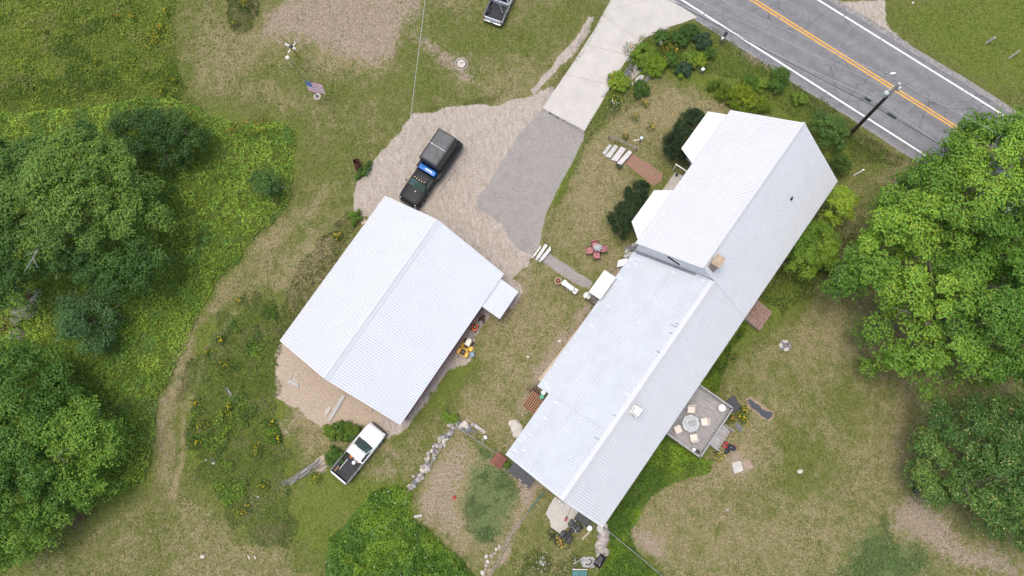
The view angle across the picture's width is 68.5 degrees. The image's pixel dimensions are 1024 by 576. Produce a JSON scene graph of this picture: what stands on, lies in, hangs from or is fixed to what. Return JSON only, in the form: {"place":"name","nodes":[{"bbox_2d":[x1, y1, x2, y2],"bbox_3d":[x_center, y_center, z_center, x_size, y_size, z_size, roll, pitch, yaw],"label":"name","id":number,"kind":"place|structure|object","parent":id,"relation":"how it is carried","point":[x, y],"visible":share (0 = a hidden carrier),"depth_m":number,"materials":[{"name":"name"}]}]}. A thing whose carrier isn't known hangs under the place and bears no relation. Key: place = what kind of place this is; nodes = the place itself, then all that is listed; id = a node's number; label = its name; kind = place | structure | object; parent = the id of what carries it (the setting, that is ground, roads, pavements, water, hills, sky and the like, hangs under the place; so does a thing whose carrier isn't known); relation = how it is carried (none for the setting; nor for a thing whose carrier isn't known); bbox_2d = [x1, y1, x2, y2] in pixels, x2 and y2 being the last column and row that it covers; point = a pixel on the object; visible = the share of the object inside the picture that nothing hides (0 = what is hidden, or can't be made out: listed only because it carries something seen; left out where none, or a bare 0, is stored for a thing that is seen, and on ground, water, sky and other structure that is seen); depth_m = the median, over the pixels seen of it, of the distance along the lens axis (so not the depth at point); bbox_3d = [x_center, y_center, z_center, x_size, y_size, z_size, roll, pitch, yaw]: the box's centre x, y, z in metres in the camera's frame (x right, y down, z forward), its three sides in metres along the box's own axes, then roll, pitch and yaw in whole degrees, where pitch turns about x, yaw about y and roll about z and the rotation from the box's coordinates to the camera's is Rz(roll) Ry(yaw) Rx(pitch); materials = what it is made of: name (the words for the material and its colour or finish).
{"place":"outdoors","nodes":[
{"label":"outdoors","id":0,"kind":"place"},
{"bbox_2d":[0,0,1023,575],"bbox_3d":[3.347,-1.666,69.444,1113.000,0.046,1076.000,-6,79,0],"label":"ground","id":1,"kind":"structure","parent":0,"point":[496,198],"depth_m":68.83,"materials":[{"name":"plant"}]},
{"bbox_2d":[0,288,42,340],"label":"boulder pile","id":2,"kind":"object","parent":1,"relation":"on","point":[18,316],"visible":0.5,"depth_m":69.02,"materials":[{"name":"stone"}]},
{"bbox_2d":[0,333,133,573],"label":"ash tree","id":3,"kind":"object","parent":1,"relation":"on","point":[70,421],"visible":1,"depth_m":60.71,"materials":[{"name":"green plant"}]},
{"bbox_2d":[42,283,124,358],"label":"tree","id":4,"kind":"object","parent":1,"relation":"on","point":[68,323],"visible":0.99,"depth_m":65.61,"materials":[{"name":"green plant"}]},
{"bbox_2d":[0,119,178,313],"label":"oak tree","id":5,"kind":"object","parent":1,"relation":"on","point":[37,162],"visible":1,"depth_m":62.29,"materials":[{"name":"green plant"}]},
{"bbox_2d":[0,0,204,118],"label":"meadow plants","id":6,"kind":"object","parent":1,"relation":"on","point":[77,45],"visible":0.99,"depth_m":74.09,"materials":[{"name":"green plant"}]},
{"bbox_2d":[0,96,295,573],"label":"undergrowth","id":7,"kind":"object","parent":1,"relation":"on","point":[178,208],"visible":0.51,"depth_m":69.40,"materials":[{"name":"green plant"}]},
{"bbox_2d":[102,99,214,178],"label":"tree","id":8,"kind":"object","parent":1,"relation":"on","point":[114,127],"visible":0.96,"depth_m":68.31,"materials":[{"name":"green plant"}]},
{"bbox_2d":[175,290,297,548],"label":"tall weeds","id":9,"kind":"object","parent":1,"relation":"on","point":[244,420],"visible":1,"depth_m":67.14,"materials":[{"name":"green plant"}]},
{"bbox_2d":[186,304,289,508],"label":"leafy weeds","id":10,"kind":"object","parent":1,"relation":"on","point":[237,487],"visible":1,"depth_m":67.02,"materials":[{"name":"green plant"}]},
{"bbox_2d":[226,0,259,33],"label":"weed patch","id":11,"kind":"object","parent":1,"relation":"on","point":[235,6],"visible":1,"depth_m":74.13,"materials":[{"name":"green plant"}]},
{"bbox_2d":[244,113,271,137],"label":"flower clump","id":12,"kind":"object","parent":1,"relation":"on","point":[260,124],"visible":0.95,"depth_m":71.70,"materials":[{"name":"green plant"}]},
{"bbox_2d":[230,152,295,208],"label":"tree","id":13,"kind":"object","parent":1,"relation":"on","point":[263,178],"visible":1,"depth_m":68.47,"materials":[{"name":"green plant"}]},
{"bbox_2d":[285,55,320,99],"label":"flagpole","id":14,"kind":"object","parent":1,"relation":"on","point":[317,96],"visible":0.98,"depth_m":72.26,"materials":[{"name":"metal"}]},
{"bbox_2d":[305,80,325,94],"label":"flag","id":15,"kind":"object","parent":14,"relation":"attached to","point":[314,87],"visible":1,"depth_m":70.09,"materials":[{"name":"multicoloured fabric"}]},
{"bbox_2d":[281,458,325,485],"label":"post pile","id":16,"kind":"object","parent":1,"relation":"on","point":[306,470],"visible":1,"depth_m":66.31,"materials":[{"name":"wood"}]},
{"bbox_2d":[276,212,358,337],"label":"tall weeds","id":17,"kind":"object","parent":1,"relation":"on","point":[332,257],"visible":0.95,"depth_m":69.65,"materials":[{"name":"green plant"}]},
{"bbox_2d":[324,444,347,466],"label":"weedy bush","id":18,"kind":"object","parent":1,"relation":"on","point":[332,457],"visible":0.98,"depth_m":65.91,"materials":[{"name":"green plant"}]},
{"bbox_2d":[327,394,345,421],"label":"stone beam","id":19,"kind":"structure","parent":1,"relation":"on","point":[336,407],"depth_m":67.36,"materials":[{"name":"stone"}]},
{"bbox_2d":[322,420,362,442],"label":"weedy bush","id":20,"kind":"object","parent":1,"relation":"on","point":[331,433],"visible":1,"depth_m":66.35,"materials":[{"name":"green plant"}]},
{"bbox_2d":[347,209,362,226],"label":"weedy bush","id":21,"kind":"object","parent":1,"relation":"on","point":[357,214],"visible":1,"depth_m":70.09,"materials":[{"name":"green plant"}]},
{"bbox_2d":[330,422,386,484],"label":"pickup truck","id":22,"kind":"object","parent":1,"relation":"on","point":[366,442],"visible":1,"depth_m":65.78,"materials":[{"name":"white paint"}]},
{"bbox_2d":[354,161,371,179],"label":"weedy bush","id":23,"kind":"object","parent":1,"relation":"on","point":[361,173],"visible":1,"depth_m":71.04,"materials":[{"name":"green plant"}]},
{"bbox_2d":[324,484,473,575],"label":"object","id":24,"kind":"object","parent":1,"relation":"on","point":[371,548],"visible":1,"depth_m":64.36,"materials":[{"name":"green plant"}]},
{"bbox_2d":[280,196,518,424],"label":"garage","id":25,"kind":"structure","parent":1,"relation":"on","point":[402,296],"depth_m":63.67,"materials":[{"name":"metal"}]},
{"bbox_2d":[407,422,453,489],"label":"stone wall","id":26,"kind":"structure","parent":1,"relation":"on","point":[434,452],"depth_m":66.39,"materials":[{"name":"stone"}]},
{"bbox_2d":[399,128,462,209],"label":"work truck","id":27,"kind":"object","parent":1,"relation":"on","point":[440,152],"visible":1,"depth_m":69.44,"materials":[{"name":"black paint"}]},
{"bbox_2d":[419,163,436,177],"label":"tool chest","id":28,"kind":"object","parent":27,"relation":"in","point":[428,170],"visible":1,"depth_m":69.66,"materials":[{"name":"blue metal"}]},
{"bbox_2d":[441,409,459,423],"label":"weedy bush","id":29,"kind":"object","parent":1,"relation":"on","point":[447,417],"visible":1,"depth_m":66.27,"materials":[{"name":"green plant"}]},
{"bbox_2d":[456,338,473,357],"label":"riding mower","id":30,"kind":"object","parent":1,"relation":"on","point":[465,348],"visible":1,"depth_m":67.60,"materials":[{"name":"yellow paint"}]},
{"bbox_2d":[453,420,476,432],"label":"rubble heap","id":31,"kind":"object","parent":1,"relation":"on","point":[465,425],"visible":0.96,"depth_m":66.83,"materials":[{"name":"stone"}]},
{"bbox_2d":[480,543,500,575],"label":"stone row","id":32,"kind":"object","parent":1,"relation":"on","point":[482,572],"visible":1,"depth_m":64.84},
{"bbox_2d":[462,464,521,542],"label":"clover patch","id":33,"kind":"object","parent":1,"relation":"on","point":[478,516],"visible":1,"depth_m":65.64,"materials":[{"name":"green plant"}]},
{"bbox_2d":[483,0,512,25],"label":"pickup truck","id":34,"kind":"object","parent":1,"relation":"on","point":[493,14],"visible":1,"depth_m":73.46,"materials":[{"name":"white paint"}]},
{"bbox_2d":[490,451,506,468],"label":"dog house","id":35,"kind":"structure","parent":1,"relation":"on","point":[498,461],"depth_m":65.50,"materials":[{"name":"brown"}]},
{"bbox_2d":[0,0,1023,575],"bbox_3d":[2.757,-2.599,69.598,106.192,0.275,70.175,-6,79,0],"label":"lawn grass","id":36,"kind":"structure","parent":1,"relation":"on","point":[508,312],"depth_m":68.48,"materials":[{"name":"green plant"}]},
{"bbox_2d":[508,420,522,437],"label":"boulder group","id":37,"kind":"object","parent":1,"relation":"on","point":[516,428],"visible":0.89,"depth_m":66.68,"materials":[{"name":"stone"}]},
{"bbox_2d":[508,462,535,488],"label":"lean to shelter","id":38,"kind":"object","parent":1,"relation":"on","point":[522,476],"visible":0.82,"depth_m":65.16,"materials":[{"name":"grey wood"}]},
{"bbox_2d":[522,391,543,413],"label":"lattice panel","id":39,"kind":"object","parent":1,"relation":"on","point":[533,401],"visible":0.76,"depth_m":67.15,"materials":[{"name":"brown wood"}]},
{"bbox_2d":[519,546,576,575],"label":"corner weeds","id":40,"kind":"object","parent":1,"relation":"on","point":[545,565],"visible":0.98,"depth_m":64.59,"materials":[{"name":"green plant"}]},
{"bbox_2d":[538,325,580,381],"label":"planter box","id":41,"kind":"object","parent":1,"relation":"on","point":[546,370],"visible":0.29,"depth_m":67.25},
{"bbox_2d":[546,497,577,533],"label":"concrete pad","id":42,"kind":"object","parent":1,"relation":"on","point":[557,512],"visible":0.85,"depth_m":65.42,"materials":[{"name":"concrete"}]},
{"bbox_2d":[559,519,580,543],"bbox_3d":[5.002,20.967,64.647,1.186,1.062,1.835,39,83,7],"label":"quad bike","id":43,"kind":"object","parent":42,"relation":"on","point":[571,530],"visible":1,"depth_m":64.43,"materials":[{"name":"rubber"}]},
{"bbox_2d":[574,512,594,527],"bbox_3d":[6.383,20.085,64.965,1.876,0.708,1.220,39,83,7],"label":"utility cart","id":44,"kind":"object","parent":42,"relation":"on","point":[585,521],"visible":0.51,"depth_m":64.91,"materials":[{"name":"grey metal"}]},
{"bbox_2d":[579,557,594,567],"bbox_3d":[6.544,23.582,64.641,1.460,0.130,0.972,-6,79,0],"label":"grey sheet","id":45,"kind":"object","parent":1,"relation":"on","point":[586,560],"visible":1,"depth_m":64.59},
{"bbox_2d":[591,553,605,573],"bbox_3d":[7.421,23.438,64.354,0.720,0.665,1.965,35,82,7],"label":"wheelbarrow","id":46,"kind":"object","parent":1,"relation":"on","point":[599,560],"visible":1,"depth_m":64.24,"materials":[{"name":"metal"}]},
{"bbox_2d":[595,523,609,557],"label":"stone wall","id":47,"kind":"structure","parent":1,"relation":"on","point":[602,541],"depth_m":64.70,"materials":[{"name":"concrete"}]},
{"bbox_2d":[582,65,640,152],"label":"bank plants","id":48,"kind":"object","parent":1,"relation":"on","point":[605,112],"visible":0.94,"depth_m":72.06,"materials":[{"name":"green plant"}]},
{"bbox_2d":[611,147,625,162],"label":"stone step","id":49,"kind":"object","parent":1,"relation":"on","point":[618,154],"visible":1,"depth_m":70.99,"materials":[{"name":"stone"}]},
{"bbox_2d":[607,70,631,92],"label":"perennial mound","id":50,"kind":"object","parent":1,"relation":"on","point":[613,82],"visible":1,"depth_m":71.87,"materials":[{"name":"green plant"}]},
{"bbox_2d":[606,178,650,239],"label":"yew bush","id":51,"kind":"object","parent":1,"relation":"on","point":[630,209],"visible":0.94,"depth_m":67.92,"materials":[{"name":"green plant"}]},
{"bbox_2d":[621,243,636,259],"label":"rock pile","id":52,"kind":"object","parent":1,"relation":"on","point":[630,248],"visible":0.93,"depth_m":69.52,"materials":[{"name":"stone"}]},
{"bbox_2d":[633,78,650,98],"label":"perennial mound","id":53,"kind":"object","parent":1,"relation":"on","point":[639,85],"visible":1,"depth_m":71.77,"materials":[{"name":"green plant"}]},
{"bbox_2d":[630,42,655,69],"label":"perennial mound","id":54,"kind":"object","parent":1,"relation":"on","point":[646,55],"visible":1,"depth_m":72.20,"materials":[{"name":"green plant"}]},
{"bbox_2d":[598,434,712,575],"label":"ground cover","id":55,"kind":"object","parent":1,"relation":"on","point":[672,466],"visible":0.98,"depth_m":65.39,"materials":[{"name":"green plant"}]},
{"bbox_2d":[642,52,668,77],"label":"perennial mound","id":56,"kind":"object","parent":1,"relation":"on","point":[661,64],"visible":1,"depth_m":71.94,"materials":[{"name":"green plant"}]},
{"bbox_2d":[653,27,669,45],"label":"perennial mound","id":57,"kind":"object","parent":1,"relation":"on","point":[663,35],"visible":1,"depth_m":72.73,"materials":[{"name":"green plant"}]},
{"bbox_2d":[662,51,678,67],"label":"perennial mound","id":58,"kind":"object","parent":1,"relation":"on","point":[670,58],"visible":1,"depth_m":72.26,"materials":[{"name":"green plant"}]},
{"bbox_2d":[505,110,837,527],"bbox_3d":[12.769,1.169,63.404,12.881,10.630,36.224,35,82,7],"label":"farmhouse","id":59,"kind":"object","parent":1,"relation":"on","point":[721,225],"visible":1,"depth_m":62.30,"materials":[{"name":"white metal"}]},
{"bbox_2d":[670,29,688,48],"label":"perennial mound","id":60,"kind":"object","parent":1,"relation":"on","point":[682,42],"visible":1,"depth_m":72.60,"materials":[{"name":"green plant"}]},
{"bbox_2d":[661,106,705,161],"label":"yew bush","id":61,"kind":"object","parent":1,"relation":"on","point":[690,114],"visible":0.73,"depth_m":68.97,"materials":[{"name":"green plant"}]},
{"bbox_2d":[673,59,693,78],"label":"perennial mound","id":62,"kind":"object","parent":1,"relation":"on","point":[680,67],"visible":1,"depth_m":72.02,"materials":[{"name":"green plant"}]},
{"bbox_2d":[679,21,699,42],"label":"perennial mound","id":63,"kind":"object","parent":1,"relation":"on","point":[687,29],"visible":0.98,"depth_m":72.71,"materials":[{"name":"green plant"}]},
{"bbox_2d":[681,49,698,67],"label":"perennial mound","id":64,"kind":"object","parent":1,"relation":"on","point":[691,57],"visible":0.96,"depth_m":72.07,"materials":[{"name":"green plant"}]},
{"bbox_2d":[692,51,707,67],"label":"perennial mound","id":65,"kind":"object","parent":1,"relation":"on","point":[700,62],"visible":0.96,"depth_m":72.17,"materials":[{"name":"green plant"}]},
{"bbox_2d":[667,384,734,457],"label":"deck","id":66,"kind":"structure","parent":1,"relation":"on","point":[716,431],"depth_m":65.79,"materials":[{"name":"wood"}]},
{"bbox_2d":[682,414,699,432],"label":"deck table","id":67,"kind":"object","parent":66,"relation":"on","point":[685,424],"visible":1,"depth_m":65.08,"materials":[{"name":"white paint"}]},
{"bbox_2d":[693,32,712,50],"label":"perennial mound","id":68,"kind":"object","parent":1,"relation":"on","point":[706,41],"visible":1,"depth_m":72.55,"materials":[{"name":"green plant"}]},
{"bbox_2d":[701,46,716,60],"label":"perennial mound","id":69,"kind":"object","parent":1,"relation":"on","point":[712,53],"visible":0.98,"depth_m":72.38,"materials":[{"name":"green plant"}]},
{"bbox_2d":[700,321,747,393],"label":"ground cover","id":70,"kind":"object","parent":1,"relation":"on","point":[723,365],"visible":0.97,"depth_m":67.16,"materials":[{"name":"green plant"}]},
{"bbox_2d":[726,395,741,412],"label":"black tarp","id":71,"kind":"object","parent":1,"relation":"on","point":[732,401],"visible":0.8,"depth_m":66.82,"materials":[{"name":"plastic"}]},
{"bbox_2d":[732,461,742,473],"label":"paving slab","id":72,"kind":"structure","parent":1,"relation":"on","point":[737,466],"depth_m":65.85,"materials":[{"name":"concrete"}]},
{"bbox_2d":[706,78,774,113],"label":"spirea hedge","id":73,"kind":"object","parent":1,"relation":"on","point":[753,105],"visible":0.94,"depth_m":71.20,"materials":[{"name":"green plant"}]},
{"bbox_2d":[740,72,759,88],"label":"perennial mound","id":74,"kind":"object","parent":1,"relation":"on","point":[751,78],"visible":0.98,"depth_m":71.62,"materials":[{"name":"green plant"}]},
{"bbox_2d":[743,300,771,330],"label":"cellar bulkhead","id":75,"kind":"object","parent":1,"relation":"on","point":[758,315],"visible":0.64,"depth_m":67.56,"materials":[{"name":"stone"}]},
{"bbox_2d":[745,310,765,330],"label":"door","id":76,"kind":"structure","parent":75,"relation":"in","point":[751,317],"depth_m":67.47,"materials":[{"name":"red paint"}]},
{"bbox_2d":[751,300,771,320],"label":"door","id":77,"kind":"structure","parent":75,"relation":"in","point":[758,307],"depth_m":67.61,"materials":[{"name":"red paint"}]},
{"bbox_2d":[745,397,773,421],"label":"bare soil rim","id":78,"kind":"object","parent":1,"relation":"on","point":[763,407],"visible":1,"depth_m":66.77,"materials":[{"name":"soil"}]},
{"bbox_2d":[748,399,772,419],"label":"pond liner","id":79,"kind":"object","parent":78,"relation":"on","point":[762,412],"visible":1,"depth_m":66.71,"materials":[{"name":"plastic"}]},
{"bbox_2d":[627,23,903,165],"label":"bank plants","id":80,"kind":"object","parent":1,"relation":"on","point":[789,111],"visible":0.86,"depth_m":72.15,"materials":[{"name":"green plant"}]},
{"bbox_2d":[766,78,784,94],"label":"perennial mound","id":81,"kind":"object","parent":1,"relation":"on","point":[774,83],"visible":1,"depth_m":71.50,"materials":[{"name":"green plant"}]},
{"bbox_2d":[769,66,790,84],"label":"perennial mound","id":82,"kind":"object","parent":1,"relation":"on","point":[780,73],"visible":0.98,"depth_m":71.68,"materials":[{"name":"green plant"}]},
{"bbox_2d":[779,340,790,350],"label":"fire pit","id":83,"kind":"object","parent":1,"relation":"on","point":[784,345],"visible":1,"depth_m":67.63,"materials":[{"name":"stone"}]},
{"bbox_2d":[790,91,808,105],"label":"perennial mound","id":84,"kind":"object","parent":1,"relation":"on","point":[802,98],"visible":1,"depth_m":71.35,"materials":[{"name":"green plant"}]},
{"bbox_2d":[760,233,854,314],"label":"ground cover","id":85,"kind":"object","parent":1,"relation":"on","point":[786,303],"visible":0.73,"depth_m":68.58,"materials":[{"name":"green plant"}]},
{"bbox_2d":[783,217,841,281],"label":"lilac bush","id":86,"kind":"object","parent":1,"relation":"on","point":[828,250],"visible":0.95,"depth_m":65.55,"materials":[{"name":"green plant"}]},
{"bbox_2d":[808,108,850,152],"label":"round shrub","id":87,"kind":"object","parent":1,"relation":"on","point":[839,125],"visible":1,"depth_m":68.84,"materials":[{"name":"green plant"}]},
{"bbox_2d":[819,184,858,226],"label":"lilac bush","id":88,"kind":"object","parent":1,"relation":"on","point":[845,202],"visible":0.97,"depth_m":66.47,"materials":[{"name":"green plant"}]},
{"bbox_2d":[826,151,852,175],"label":"loose shrub","id":89,"kind":"object","parent":1,"relation":"on","point":[844,161],"visible":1,"depth_m":69.10,"materials":[{"name":"green plant"}]},
{"bbox_2d":[848,71,901,137],"bbox_3d":[31.163,-15.898,66.145,1.453,10.790,1.644,-6,79,0],"label":"utility pole","id":90,"kind":"object","parent":1,"relation":"on","point":[886,94],"visible":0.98,"depth_m":63.35,"materials":[{"name":"wood"}]},
{"bbox_2d":[673,0,984,176],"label":"power line","id":91,"kind":"object","parent":90,"relation":"attached to","point":[812,70],"visible":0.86,"depth_m":65.66,"materials":[{"name":"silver metal"}]},
{"bbox_2d":[670,0,1010,197],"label":"power line","id":92,"kind":"object","parent":90,"relation":"attached to","point":[888,113],"visible":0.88,"depth_m":65.77,"materials":[{"name":"black"}]},
{"bbox_2d":[837,515,926,575],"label":"clover patch","id":93,"kind":"object","parent":1,"relation":"on","point":[868,540],"visible":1,"depth_m":64.25,"materials":[{"name":"green plant"}]},
{"bbox_2d":[818,240,1023,402],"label":"maple tree","id":94,"kind":"object","parent":1,"relation":"on","point":[1005,312],"visible":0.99,"depth_m":58.84,"materials":[{"name":"green plant"}]},
{"bbox_2d":[837,105,1023,273],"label":"maple tree","id":95,"kind":"object","parent":1,"relation":"on","point":[965,161],"visible":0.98,"depth_m":59.86,"materials":[{"name":"green plant"}]},
{"bbox_2d":[902,383,1023,556],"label":"chestnut tree","id":96,"kind":"object","parent":1,"relation":"on","point":[1009,453],"visible":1,"depth_m":59.36,"materials":[{"name":"green plant"}]},
{"bbox_2d":[543,0,696,130],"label":"driveway","id":97,"kind":"structure","parent":0,"point":[576,98],"depth_m":73.24,"materials":[{"name":"concrete"}]},
{"bbox_2d":[625,155,662,185],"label":"brick path","id":98,"kind":"structure","parent":0,"point":[650,174],"depth_m":70.98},
{"bbox_2d":[694,18,973,195],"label":"road shoulder","id":99,"kind":"object","parent":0,"point":[818,97],"visible":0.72,"depth_m":71.97},
{"bbox_2d":[674,0,1022,220],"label":"road","id":100,"kind":"structure","parent":0,"point":[837,31],"depth_m":72.48,"materials":[{"name":"asphalt"}]},
{"bbox_2d":[681,0,1011,209],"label":"road marking","id":101,"kind":"object","parent":100,"relation":"on","point":[847,105],"visible":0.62,"depth_m":72.29,"materials":[{"name":"paint"}]},
{"bbox_2d":[755,0,994,149],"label":"road marking","id":102,"kind":"object","parent":100,"relation":"on","point":[857,64],"visible":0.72,"depth_m":72.54,"materials":[{"name":"paint"}]},
{"bbox_2d":[750,0,1013,165],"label":"road marking","id":103,"kind":"object","parent":100,"relation":"on","point":[855,65],"visible":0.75,"depth_m":72.50,"materials":[{"name":"paint"}]},
{"bbox_2d":[818,0,1003,115],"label":"road marking","id":104,"kind":"object","parent":100,"relation":"on","point":[933,71],"visible":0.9,"depth_m":72.54,"materials":[{"name":"paint"}]},
{"bbox_2d":[829,0,1023,119],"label":"road shoulder","id":105,"kind":"object","parent":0,"point":[966,81],"visible":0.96,"depth_m":72.54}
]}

